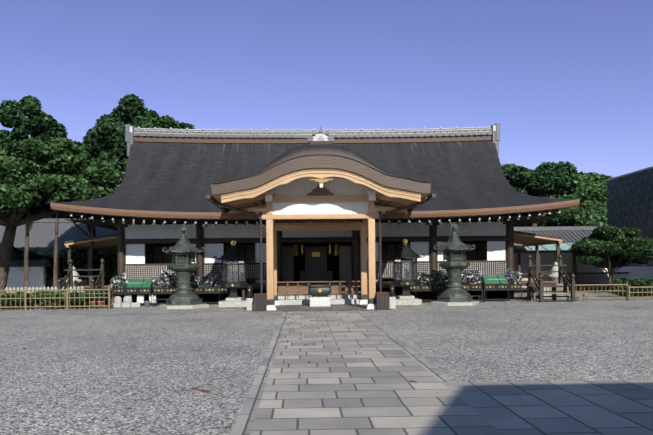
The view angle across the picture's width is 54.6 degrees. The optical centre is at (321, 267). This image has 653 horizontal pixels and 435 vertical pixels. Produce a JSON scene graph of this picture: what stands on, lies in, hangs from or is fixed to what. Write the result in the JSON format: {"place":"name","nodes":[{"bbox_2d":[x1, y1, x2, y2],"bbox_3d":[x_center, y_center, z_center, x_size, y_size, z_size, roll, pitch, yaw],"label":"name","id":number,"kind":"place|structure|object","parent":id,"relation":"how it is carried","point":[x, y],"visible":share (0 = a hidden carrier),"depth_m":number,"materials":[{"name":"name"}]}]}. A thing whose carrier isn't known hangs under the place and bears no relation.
{"place":"outdoors","nodes":[
{"label":"outdoors","id":0,"kind":"place"},
{"bbox_2d":[17,246,116,254],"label":"corridor roof","id":1,"kind":"structure","parent":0,"point":[38,250],"depth_m":37.79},
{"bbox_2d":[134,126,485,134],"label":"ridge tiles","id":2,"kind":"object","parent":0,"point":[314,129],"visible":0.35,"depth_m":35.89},
{"bbox_2d":[117,220,513,302],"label":"wooden pillars","id":3,"kind":"structure","parent":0,"point":[355,250],"depth_m":30.95,"materials":[{"name":"wood"}]},
{"bbox_2d":[126,241,505,282],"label":"white wall panels","id":4,"kind":"object","parent":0,"point":[135,253],"visible":0.27,"depth_m":31.03,"materials":[{"name":"paint"}]},
{"bbox_2d":[293,244,338,256],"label":"ornaments","id":5,"kind":"object","parent":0,"point":[336,252],"visible":0.83,"depth_m":33.63},
{"bbox_2d":[56,140,576,212],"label":"hall roof","id":6,"kind":"structure","parent":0,"point":[183,177],"depth_m":33.48,"materials":[{"name":"tile"}]},
{"bbox_2d":[125,124,134,156],"bbox_3d":[-10.775,-7.103,35.758,0.430,1.810,0.820,-1,0,-2],"label":"ridge end ornament","id":7,"kind":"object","parent":6,"relation":"on","point":[129,138],"depth_m":35.38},
{"bbox_2d":[134,135,491,142],"bbox_3d":[-0.418,-7.262,36.160,20.661,0.431,0.620,-1,0,-2],"label":"hall ridge band","id":8,"kind":"object","parent":6,"relation":"on","point":[304,140],"visible":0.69,"depth_m":35.83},
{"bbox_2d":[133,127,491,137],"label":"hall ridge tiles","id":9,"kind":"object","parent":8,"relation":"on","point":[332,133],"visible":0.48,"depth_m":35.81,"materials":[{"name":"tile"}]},
{"bbox_2d":[133,129,491,137],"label":"hall ridge discs","id":10,"kind":"object","parent":9,"relation":"attached to","point":[292,135],"visible":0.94,"depth_m":35.70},
{"bbox_2d":[50,197,579,219],"bbox_3d":[-0.190,-2.787,29.812,23.667,1.260,3.120,-1,0,-2],"label":"roof eave","id":11,"kind":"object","parent":6,"relation":"attached to","point":[244,216],"depth_m":28.35,"materials":[{"name":"wood"}]},
{"bbox_2d":[490,123,499,154],"bbox_3d":[9.945,-7.301,36.362,0.430,1.810,0.820,-1,0,-2],"label":"roof end ornament","id":12,"kind":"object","parent":6,"relation":"on","point":[496,137],"depth_m":35.99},
{"bbox_2d":[278,282,358,293],"bbox_3d":[-0.168,0.993,30.272,3.730,0.460,2.100,-1,0,-2],"label":"wooden railing","id":13,"kind":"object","parent":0,"point":[333,289],"depth_m":29.24,"materials":[{"name":"brown wood"}]},
{"bbox_2d":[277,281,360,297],"bbox_3d":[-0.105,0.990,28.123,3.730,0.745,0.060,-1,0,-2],"label":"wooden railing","id":14,"kind":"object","parent":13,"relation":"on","point":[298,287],"visible":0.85,"depth_m":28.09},
{"bbox_2d":[264,191,376,298],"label":"porch columns","id":15,"kind":"structure","parent":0,"point":[271,247],"depth_m":24.80,"materials":[{"name":"wood"}]},
{"bbox_2d":[248,195,392,230],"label":"porch beams","id":16,"kind":"structure","parent":15,"relation":"on","point":[328,226],"depth_m":24.78,"materials":[{"name":"brown wood"}]},
{"bbox_2d":[219,194,420,213],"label":"porch purlins","id":17,"kind":"object","parent":16,"relation":"on","point":[378,196],"visible":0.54,"depth_m":24.89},
{"bbox_2d":[213,186,428,209],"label":"rafters","id":18,"kind":"object","parent":17,"relation":"on","point":[218,198],"visible":0.02,"depth_m":27.34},
{"bbox_2d":[237,194,426,209],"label":"porch rafters","id":19,"kind":"object","parent":17,"relation":"on","point":[377,199],"visible":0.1,"depth_m":27.08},
{"bbox_2d":[273,202,367,214],"bbox_3d":[-0.042,-2.319,24.875,3.760,0.480,0.060,-1,0,-2],"label":"white gable panel","id":20,"kind":"object","parent":16,"relation":"attached to","point":[288,208],"visible":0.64,"depth_m":24.84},
{"bbox_2d":[307,185,333,195],"bbox_3d":[-0.047,-3.024,24.814,1.100,0.430,0.080,-1,0,-2],"label":"gable strut","id":21,"kind":"object","parent":16,"relation":"on","point":[319,191],"visible":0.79,"depth_m":24.77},
{"bbox_2d":[264,191,376,200],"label":"white porch nosings","id":22,"kind":"object","parent":16,"relation":"attached to","point":[372,195],"visible":0.92,"depth_m":24.50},
{"bbox_2d":[259,177,384,196],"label":"gable wall","id":23,"kind":"structure","parent":16,"relation":"on","point":[335,186],"depth_m":24.85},
{"bbox_2d":[273,219,367,224],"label":"porch beams","id":24,"kind":"structure","parent":15,"relation":"attached to","point":[364,221],"depth_m":28.73,"materials":[{"name":"brown wood"}]},
{"bbox_2d":[246,297,395,309],"bbox_3d":[-0.010,1.426,25.024,5.890,0.470,0.250,-1,0,-2],"label":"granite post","id":25,"kind":"object","parent":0,"point":[249,303],"visible":0.85,"depth_m":24.90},
{"bbox_2d":[251,304,391,311],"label":"stone platform","id":26,"kind":"structure","parent":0,"point":[346,307],"depth_m":25.56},
{"bbox_2d":[278,293,359,304],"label":"stone steps","id":27,"kind":"structure","parent":26,"relation":"on","point":[294,299],"depth_m":28.61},
{"bbox_2d":[310,296,330,306],"bbox_3d":[-0.071,1.462,27.123,0.880,0.400,0.800,-1,0,-2],"label":"urn pedestal","id":28,"kind":"object","parent":26,"relation":"on","point":[316,301],"visible":0.94,"depth_m":26.73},
{"bbox_2d":[308,285,331,296],"bbox_3d":[-0.075,1.022,27.123,1.059,0.480,0.865,-1,0,-2],"label":"incense burner","id":29,"kind":"object","parent":28,"relation":"on","point":[314,289],"visible":0.98,"depth_m":26.77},
{"bbox_2d":[256,293,384,310],"bbox_3d":[0.004,1.326,24.495,5.080,0.610,0.360,-1,0,-2],"label":"bin","id":30,"kind":"object","parent":26,"relation":"on","point":[264,302],"visible":0.18,"depth_m":24.33,"materials":[{"name":"black metal"}]},
{"bbox_2d":[206,194,435,293],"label":"porch gutters","id":31,"kind":"object","parent":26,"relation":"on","point":[212,200],"visible":0.83,"depth_m":24.72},
{"bbox_2d":[246,284,395,297],"bbox_3d":[-0.015,0.941,25.024,5.940,0.500,0.292,-1,0,-2],"label":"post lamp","id":32,"kind":"object","parent":26,"relation":"on","point":[391,294],"visible":0.98,"depth_m":24.97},
{"bbox_2d":[254,292,388,310],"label":"bin slats","id":33,"kind":"object","parent":26,"relation":"on","point":[378,295],"visible":0.88,"depth_m":24.34,"materials":[{"name":"brown wood"}]},
{"bbox_2d":[267,299,375,309],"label":"pillar base stones","id":34,"kind":"object","parent":26,"relation":"on","point":[368,306],"visible":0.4,"depth_m":24.74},
{"bbox_2d":[267,294,375,304],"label":"pillar bases","id":35,"kind":"object","parent":34,"relation":"on","point":[362,297],"visible":0.79,"depth_m":24.77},
{"bbox_2d":[0,292,652,434],"bbox_3d":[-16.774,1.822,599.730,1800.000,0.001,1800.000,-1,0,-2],"label":"gravel ground","id":36,"kind":"structure","parent":0,"point":[149,370],"depth_m":12.21,"materials":[{"name":"gravel"}]},
{"bbox_2d":[6,266,45,291],"bbox_3d":[-28.092,0.981,35.810,24.500,1.900,0.300,-1,0,-2],"label":"panel","id":37,"kind":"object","parent":36,"relation":"on","point":[36,277],"depth_m":35.99,"materials":[{"name":"paint"}]},
{"bbox_2d":[10,260,51,266],"bbox_3d":[-28.003,-0.120,35.813,24.700,0.400,1.100,-1,0,-2],"label":"wall coping","id":38,"kind":"object","parent":37,"relation":"on","point":[37,263],"depth_m":35.87,"materials":[{"name":"tile"}]},
{"bbox_2d":[0,95,67,231],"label":"conifer tree","id":39,"kind":"object","parent":36,"relation":"on","point":[22,108],"depth_m":50.01,"materials":[{"name":"plant"}]},
{"bbox_2d":[5,286,83,305],"bbox_3d":[-12.608,1.322,28.839,3.560,0.920,0.060,-1,0,-2],"label":"picket fence","id":40,"kind":"object","parent":36,"relation":"on","point":[40,288],"visible":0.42,"depth_m":28.80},
{"bbox_2d":[1,289,107,309],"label":"hedge shrub","id":41,"kind":"object","parent":36,"relation":"on","point":[48,294],"depth_m":26.85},
{"bbox_2d":[0,287,109,310],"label":"fence pickets","id":42,"kind":"object","parent":36,"relation":"on","point":[50,304],"visible":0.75,"depth_m":26.26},
{"bbox_2d":[0,289,108,307],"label":"fence rails","id":43,"kind":"object","parent":42,"relation":"attached to","point":[56,298],"visible":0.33,"depth_m":26.24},
{"bbox_2d":[0,243,116,284],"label":"understory shrub","id":44,"kind":"object","parent":36,"relation":"on","point":[110,261],"depth_m":36.79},
{"bbox_2d":[0,217,116,246],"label":"building tile roofs","id":45,"kind":"structure","parent":36,"relation":"on","point":[41,232],"depth_m":51.14,"materials":[{"name":"tile"}]},
{"bbox_2d":[24,212,94,291],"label":"wooden poles","id":46,"kind":"object","parent":36,"relation":"on","point":[55,273],"visible":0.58,"depth_m":31.98,"materials":[{"name":"brown wood"}]},
{"bbox_2d":[0,136,123,292],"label":"camphor tree","id":47,"kind":"object","parent":36,"relation":"on","point":[42,163],"depth_m":31.48,"materials":[{"name":"plant"}]},
{"bbox_2d":[20,254,117,296],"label":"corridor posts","id":48,"kind":"object","parent":36,"relation":"on","point":[59,263],"visible":0.06,"depth_m":37.23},
{"bbox_2d":[65,266,81,288],"bbox_3d":[-12.252,0.854,31.220,0.840,1.850,0.840,-1,0,-2],"label":"statue","id":49,"kind":"object","parent":36,"relation":"on","point":[76,281],"visible":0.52,"depth_m":31.03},
{"bbox_2d":[38,257,113,291],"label":"corridor wall","id":50,"kind":"structure","parent":36,"relation":"on","point":[47,273],"depth_m":39.68,"materials":[{"name":"paint"}]},
{"bbox_2d":[60,137,96,237],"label":"tree","id":51,"kind":"object","parent":36,"relation":"on","point":[85,153],"depth_m":42.42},
{"bbox_2d":[57,265,104,295],"bbox_3d":[-10.964,0.856,28.557,1.820,1.880,1.540,-1,0,-2],"label":"wooden stair","id":52,"kind":"object","parent":36,"relation":"on","point":[71,276],"visible":0.48,"depth_m":29.17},
{"bbox_2d":[57,258,103,285],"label":"post finials","id":53,"kind":"object","parent":52,"relation":"attached to","point":[92,280],"visible":0.98,"depth_m":27.87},
{"bbox_2d":[68,246,107,291],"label":"canopy posts","id":54,"kind":"object","parent":36,"relation":"on","point":[69,253],"visible":0.07,"depth_m":32.51,"materials":[{"name":"brown wood"}]},
{"bbox_2d":[64,236,116,249],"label":"side roof rafters","id":55,"kind":"object","parent":54,"relation":"on","point":[104,243],"visible":0.65,"depth_m":33.62,"materials":[{"name":"brown wood"}]},
{"bbox_2d":[64,234,116,243],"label":"side roof","id":56,"kind":"structure","parent":55,"relation":"on","point":[91,238],"depth_m":32.24,"materials":[{"name":"brown wood"}]},
{"bbox_2d":[83,158,127,175],"bbox_3d":[-12.144,-2.886,40.503,9.724,9.370,7.678,-1,0,-2],"label":"tree","id":57,"kind":"object","parent":36,"relation":"on","point":[116,165],"depth_m":38.95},
{"bbox_2d":[114,302,140,306],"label":"cinder blocks","id":58,"kind":"object","parent":36,"relation":"on","point":[135,304],"depth_m":27.73,"materials":[{"name":"concrete"}]},
{"bbox_2d":[114,296,130,302],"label":"grey prop covers","id":59,"kind":"object","parent":58,"relation":"on","point":[117,299],"visible":1,"depth_m":28.00,"materials":[{"name":"fabric"}]},
{"bbox_2d":[82,93,194,162],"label":"conifer tree","id":60,"kind":"object","parent":36,"relation":"on","point":[118,118],"depth_m":43.07,"materials":[{"name":"plant"}]},
{"bbox_2d":[125,295,155,302],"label":"white sacks","id":61,"kind":"object","parent":36,"relation":"on","point":[140,298],"visible":0.65,"depth_m":28.44,"materials":[{"name":"fabric"}]},
{"bbox_2d":[162,226,204,304],"bbox_3d":[-5.886,-0.116,27.004,1.818,3.388,1.590,-1,0,-2],"label":"stone lantern","id":62,"kind":"object","parent":36,"relation":"on","point":[183,294],"visible":1,"depth_m":26.68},
{"bbox_2d":[172,253,194,264],"bbox_3d":[-5.888,-0.347,27.004,0.988,0.470,0.870,-1,0,-2],"label":"big lantern frame","id":63,"kind":"object","parent":62,"relation":"attached to","point":[187,261],"visible":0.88,"depth_m":26.59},
{"bbox_2d":[159,304,208,308],"bbox_3d":[-5.869,1.647,27.004,2.120,0.140,1.836,-1,0,-2],"label":"stone base","id":64,"kind":"object","parent":36,"relation":"on","point":[163,306],"visible":0.75,"depth_m":26.17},
{"bbox_2d":[214,246,253,306],"bbox_3d":[-3.826,0.378,27.564,1.747,2.640,1.525,-1,0,-2],"label":"lantern","id":65,"kind":"object","parent":36,"relation":"on","point":[233,253],"depth_m":27.14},
{"bbox_2d":[230,311,288,434],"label":"path edge","id":66,"kind":"object","parent":36,"relation":"on","point":[244,423],"visible":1,"depth_m":8.62,"materials":[{"name":"stone"}]},
{"bbox_2d":[17,319,565,408],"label":"fallen leaves","id":67,"kind":"object","parent":36,"relation":"on","point":[203,390],"visible":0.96,"depth_m":9.07,"materials":[{"name":"brown plant"}]},
{"bbox_2d":[76,213,555,304],"bbox_3d":[-0.186,-0.467,30.422,22.540,4.260,1.700,-1,0,-2],"label":"dark timber hall","id":68,"kind":"object","parent":36,"relation":"on","point":[306,239],"visible":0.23,"depth_m":30.81,"materials":[{"name":"wood"}]},
{"bbox_2d":[63,216,563,229],"bbox_3d":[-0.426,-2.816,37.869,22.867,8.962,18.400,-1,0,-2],"label":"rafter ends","id":69,"kind":"object","parent":68,"relation":"attached to","point":[100,223],"visible":0.12,"depth_m":30.11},
{"bbox_2d":[77,281,553,287],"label":"hall veranda floor","id":70,"kind":"structure","parent":69,"relation":"attached to","point":[265,284],"depth_m":29.75,"materials":[{"name":"brown wood"}]},
{"bbox_2d":[125,260,506,280],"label":"lattice panels","id":71,"kind":"object","parent":69,"relation":"attached to","point":[265,270],"visible":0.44,"depth_m":30.92,"materials":[{"name":"grey wood"}]},
{"bbox_2d":[146,243,485,282],"bbox_3d":[-0.295,-0.236,34.251,18.780,2.000,0.040,-1,0,-2],"label":"hall screen grid","id":72,"kind":"object","parent":69,"relation":"attached to","point":[386,251],"visible":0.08,"depth_m":34.34,"materials":[{"name":"brown wood"}]},
{"bbox_2d":[146,243,486,281],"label":"hall inner screens","id":73,"kind":"object","parent":69,"relation":"attached to","point":[158,258],"depth_m":34.17,"materials":[{"name":"brown"}]},
{"bbox_2d":[152,280,482,284],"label":"hall interior floor","id":74,"kind":"structure","parent":69,"relation":"in","point":[314,282],"depth_m":32.77,"materials":[{"name":"wood"}]},
{"bbox_2d":[300,246,332,280],"bbox_3d":[-0.306,-0.186,34.620,1.800,1.900,0.700,-1,0,-2],"label":"altar","id":75,"kind":"object","parent":74,"relation":"on","point":[315,268],"visible":0.89,"depth_m":34.46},
{"bbox_2d":[282,245,351,281],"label":"panels","id":76,"kind":"object","parent":74,"relation":"on","point":[345,265],"visible":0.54,"depth_m":33.31,"materials":[{"name":"black"}]},
{"bbox_2d":[213,144,430,183],"bbox_3d":[-0.150,-3.935,28.054,8.058,1.688,9.838,-1,0,-2],"label":"porch roof","id":77,"kind":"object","parent":69,"relation":"attached to","point":[318,149],"visible":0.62,"depth_m":23.20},
{"bbox_2d":[307,127,333,142],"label":"porch oni tiles","id":78,"kind":"object","parent":77,"relation":"on","point":[320,131],"visible":0.92,"depth_m":23.66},
{"bbox_2d":[221,168,420,202],"bbox_3d":[-0.008,-3.052,23.465,7.400,1.277,0.180,-1,0,-2],"label":"curved bargeboard","id":79,"kind":"object","parent":77,"relation":"attached to","point":[321,173],"visible":0.94,"depth_m":23.41,"materials":[{"name":"wood"}]},
{"bbox_2d":[211,155,430,193],"bbox_3d":[-0.011,-3.425,23.452,8.058,1.411,0.546,-1,0,-2],"label":"roof fascia","id":80,"kind":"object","parent":77,"relation":"attached to","point":[319,161],"visible":0.88,"depth_m":23.23,"materials":[{"name":"wood"}]},
{"bbox_2d":[514,231,562,238],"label":"side roof","id":81,"kind":"structure","parent":69,"relation":"attached to","point":[540,235],"depth_m":32.91,"materials":[{"name":"brown wood"}]},
{"bbox_2d":[70,209,559,226],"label":"rafter ends","id":82,"kind":"object","parent":68,"relation":"attached to","point":[264,222],"visible":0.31,"depth_m":29.42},
{"bbox_2d":[125,222,505,238],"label":"upper wall","id":83,"kind":"structure","parent":68,"relation":"attached to","point":[158,231],"depth_m":31.04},
{"bbox_2d":[126,220,505,300],"bbox_3d":[-0.288,-0.436,33.921,19.300,4.200,5.700,-1,0,-2],"label":"hall interior","id":84,"kind":"object","parent":68,"relation":"in","point":[332,262],"visible":0.17,"depth_m":36.48,"materials":[{"name":"wood"}]},
{"bbox_2d":[110,267,521,287],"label":"flowers","id":85,"kind":"object","parent":36,"relation":"on","point":[165,279],"visible":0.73,"depth_m":28.63,"materials":[{"name":"plant"}]},
{"bbox_2d":[114,289,521,305],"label":"stand frames","id":86,"kind":"structure","parent":36,"relation":"on","point":[484,299],"depth_m":28.71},
{"bbox_2d":[112,283,520,293],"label":"stand boxes","id":87,"kind":"object","parent":86,"relation":"on","point":[216,289],"visible":0.6,"depth_m":28.41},
{"bbox_2d":[126,275,507,287],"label":"green stand trays","id":88,"kind":"object","parent":87,"relation":"on","point":[135,283],"visible":0.96,"depth_m":28.64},
{"bbox_2d":[114,286,519,291],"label":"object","id":89,"kind":"object","parent":87,"relation":"attached to","point":[225,289],"visible":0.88,"depth_m":28.39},
{"bbox_2d":[356,311,453,381],"bbox_3d":[1.591,1.641,16.517,0.200,0.001,15.000,-1,0,-2],"label":"path edge","id":90,"kind":"object","parent":36,"relation":"on","point":[434,371],"visible":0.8,"depth_m":11.90,"materials":[{"name":"stone"}]},
{"bbox_2d":[386,244,424,304],"bbox_3d":[3.690,0.306,27.784,1.747,2.640,1.525,-1,0,-2],"label":"lantern","id":91,"kind":"object","parent":36,"relation":"on","point":[405,252],"depth_m":27.38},
{"bbox_2d":[434,223,474,301],"bbox_3d":[5.759,-0.228,27.344,1.818,3.388,1.590,-1,0,-2],"label":"stone lantern","id":92,"kind":"object","parent":36,"relation":"on","point":[454,291],"visible":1,"depth_m":27.01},
{"bbox_2d":[443,251,465,261],"bbox_3d":[5.757,-0.459,27.344,0.988,0.470,0.870,-1,0,-2],"label":"big lantern frame","id":93,"kind":"object","parent":92,"relation":"attached to","point":[451,259],"visible":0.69,"depth_m":26.95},
{"bbox_2d":[431,301,478,305],"bbox_3d":[5.776,1.536,27.344,2.120,0.140,1.836,-1,0,-2],"label":"stone base","id":94,"kind":"object","parent":36,"relation":"on","point":[472,303],"visible":0.75,"depth_m":26.47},
{"bbox_2d":[362,306,652,310],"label":"kerb strip","id":95,"kind":"object","parent":36,"relation":"on","point":[510,308],"visible":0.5,"depth_m":24.39,"materials":[{"name":"stone"}]},
{"bbox_2d":[518,242,559,292],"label":"canopy posts","id":96,"kind":"object","parent":36,"relation":"on","point":[537,256],"visible":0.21,"depth_m":36.17,"materials":[{"name":"brown wood"}]},
{"bbox_2d":[514,233,562,246],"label":"side roof rafters","id":97,"kind":"object","parent":96,"relation":"on","point":[524,240],"visible":0.5,"depth_m":34.31,"materials":[{"name":"brown wood"}]},
{"bbox_2d":[503,161,581,226],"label":"tree","id":98,"kind":"object","parent":36,"relation":"on","point":[551,176],"depth_m":48.36,"materials":[{"name":"plant"}]},
{"bbox_2d":[527,282,562,297],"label":"stone blocks","id":99,"kind":"structure","parent":36,"relation":"on","point":[548,288],"depth_m":31.81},
{"bbox_2d":[442,379,652,434],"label":"cross path","id":100,"kind":"structure","parent":36,"relation":"on","point":[596,407],"depth_m":7.46,"materials":[{"name":"stone"}]},
{"bbox_2d":[528,261,574,301],"bbox_3d":[10.706,0.648,29.189,1.820,1.880,1.540,-1,0,-2],"label":"wooden stair","id":101,"kind":"object","parent":36,"relation":"on","point":[540,283],"visible":0.94,"depth_m":29.21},
{"bbox_2d":[528,254,574,280],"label":"post finials","id":102,"kind":"object","parent":101,"relation":"attached to","point":[559,258],"visible":0.98,"depth_m":28.49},
{"bbox_2d":[514,196,595,226],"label":"tree","id":103,"kind":"object","parent":36,"relation":"on","point":[578,216],"depth_m":56.02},
{"bbox_2d":[547,262,564,297],"bbox_3d":[11.836,0.622,31.923,0.840,1.850,0.840,-1,0,-2],"label":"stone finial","id":104,"kind":"object","parent":36,"relation":"on","point":[552,276],"visible":0.48,"depth_m":31.68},
{"bbox_2d":[531,292,587,301],"bbox_3d":[10.834,1.357,28.792,2.500,0.400,0.400,-1,0,-2],"label":"bench","id":105,"kind":"object","parent":36,"relation":"on","point":[583,293],"visible":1,"depth_m":28.63,"materials":[{"name":"brown wood"}]},
{"bbox_2d":[514,252,608,287],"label":"corridor wall","id":106,"kind":"structure","parent":36,"relation":"on","point":[550,259],"depth_m":40.64,"materials":[{"name":"paint"}]},
{"bbox_2d":[520,273,637,287],"bbox_3d":[14.992,0.807,38.198,8.380,0.831,0.015,-1,0,-2],"label":"corridor lattice","id":107,"kind":"object","parent":106,"relation":"attached to","point":[587,279],"visible":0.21,"depth_m":38.23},
{"bbox_2d":[514,250,628,292],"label":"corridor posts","id":108,"kind":"object","parent":36,"relation":"on","point":[604,289],"visible":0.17,"depth_m":38.13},
{"bbox_2d":[514,242,573,250],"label":"copper roof","id":109,"kind":"structure","parent":108,"relation":"on","point":[565,246],"depth_m":38.38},
{"bbox_2d":[567,282,627,300],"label":"fence posts","id":110,"kind":"object","parent":36,"relation":"on","point":[601,292],"visible":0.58,"depth_m":29.48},
{"bbox_2d":[568,284,626,297],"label":"fence rails","id":111,"kind":"object","parent":110,"relation":"attached to","point":[598,291],"visible":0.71,"depth_m":29.44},
{"bbox_2d":[571,224,652,292],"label":"pine tree","id":112,"kind":"object","parent":36,"relation":"on","point":[580,248],"depth_m":35.19,"materials":[{"name":"plant"}]},
{"bbox_2d":[606,166,652,280],"bbox_3d":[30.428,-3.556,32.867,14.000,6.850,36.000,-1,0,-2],"label":"building","id":113,"kind":"structure","parent":36,"relation":"on","point":[630,200],"depth_m":46.63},
{"bbox_2d":[608,278,652,296],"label":"hedge shrub","id":114,"kind":"object","parent":36,"relation":"on","point":[643,281],"depth_m":31.70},
{"bbox_2d":[0,0,652,176],"label":"sky","id":115,"kind":"structure","parent":0,"point":[571,81],"materials":[{"name":"blue"}]},
{"bbox_2d":[250,311,503,434],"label":"path","id":116,"kind":"structure","parent":0,"point":[339,384],"depth_m":8.52,"materials":[{"name":"stone"}]},
{"bbox_2d":[501,163,612,224],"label":"hill trees","id":117,"kind":"object","parent":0,"point":[593,184],"depth_m":165.83,"materials":[{"name":"plant"}]},
{"bbox_2d":[542,194,576,207],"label":"tree","id":118,"kind":"object","parent":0,"point":[567,196],"depth_m":67.91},
{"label":"small building walls","id":119,"kind":"object","parent":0,"visible":0},
{"bbox_2d":[514,222,602,241],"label":"tile roof","id":120,"kind":"structure","parent":119,"relation":"on","point":[572,233],"depth_m":45.27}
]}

